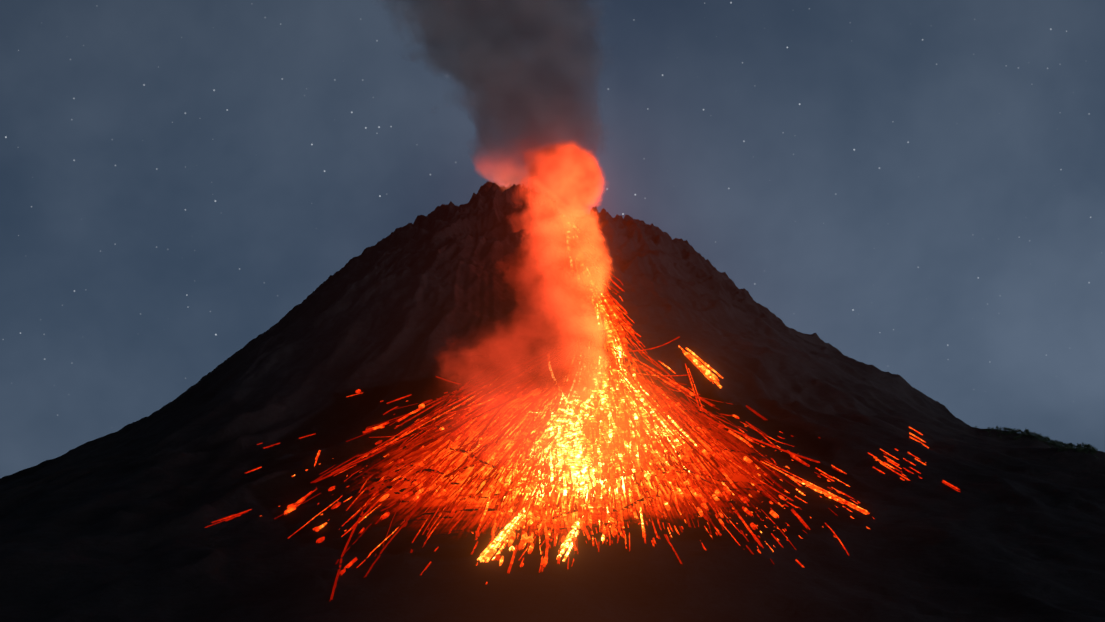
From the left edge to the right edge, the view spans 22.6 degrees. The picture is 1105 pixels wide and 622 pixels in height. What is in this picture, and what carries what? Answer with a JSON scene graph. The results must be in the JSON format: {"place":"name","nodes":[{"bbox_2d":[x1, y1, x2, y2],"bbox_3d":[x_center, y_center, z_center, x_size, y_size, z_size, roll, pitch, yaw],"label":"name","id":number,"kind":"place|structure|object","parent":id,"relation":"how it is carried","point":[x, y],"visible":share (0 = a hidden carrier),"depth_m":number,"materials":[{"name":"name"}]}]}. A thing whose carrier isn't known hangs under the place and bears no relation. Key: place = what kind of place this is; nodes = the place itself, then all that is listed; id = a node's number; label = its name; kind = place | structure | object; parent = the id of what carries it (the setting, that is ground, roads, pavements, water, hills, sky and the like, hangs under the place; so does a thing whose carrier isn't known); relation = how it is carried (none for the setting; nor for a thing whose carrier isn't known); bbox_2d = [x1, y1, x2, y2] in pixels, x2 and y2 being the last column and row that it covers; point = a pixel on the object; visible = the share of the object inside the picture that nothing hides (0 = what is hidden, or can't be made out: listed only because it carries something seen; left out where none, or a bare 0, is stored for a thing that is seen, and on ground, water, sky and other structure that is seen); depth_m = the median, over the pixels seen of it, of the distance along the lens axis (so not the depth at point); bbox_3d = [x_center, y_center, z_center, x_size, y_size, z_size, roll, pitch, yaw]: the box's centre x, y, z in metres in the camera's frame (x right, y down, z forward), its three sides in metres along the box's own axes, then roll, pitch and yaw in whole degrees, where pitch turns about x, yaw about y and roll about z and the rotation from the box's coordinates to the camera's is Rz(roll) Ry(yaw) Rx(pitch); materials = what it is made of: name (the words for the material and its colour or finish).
{"place":"outdoors","nodes":[
{"label":"outdoors","id":0,"kind":"place"},
{"bbox_2d":[0,181,1104,621],"bbox_3d":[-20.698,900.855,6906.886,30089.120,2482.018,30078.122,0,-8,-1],"label":"volcano","id":1,"kind":"structure","parent":0,"point":[110,527],"depth_m":5549.81},
{"bbox_2d":[355,354,781,539],"bbox_3d":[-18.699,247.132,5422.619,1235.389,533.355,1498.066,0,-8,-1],"label":"lava flow","id":2,"kind":"object","parent":1,"relation":"on","point":[435,501],"depth_m":5369.88,"materials":[{"name":"orange liquid"}]},
{"bbox_2d":[205,214,959,599],"bbox_3d":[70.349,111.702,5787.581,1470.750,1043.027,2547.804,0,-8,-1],"label":"lava sparks","id":3,"kind":"object","parent":1,"relation":"on","point":[601,416],"visible":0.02,"depth_m":5631.88},
{"bbox_2d":[559,215,627,357],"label":"lava stream","id":4,"kind":"structure","parent":1,"relation":"on","point":[592,304],"depth_m":6345.26,"materials":[{"name":"orange liquid"}]},
{"bbox_2d":[975,426,1097,457],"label":"trees","id":5,"kind":"object","parent":1,"relation":"on","point":[1067,446],"visible":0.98,"depth_m":6297.56,"materials":[{"name":"green plant"}]},
{"bbox_2d":[0,0,1104,477],"label":"sky","id":6,"kind":"structure","parent":0,"point":[916,188],"materials":[{"name":"blue"}]}
]}

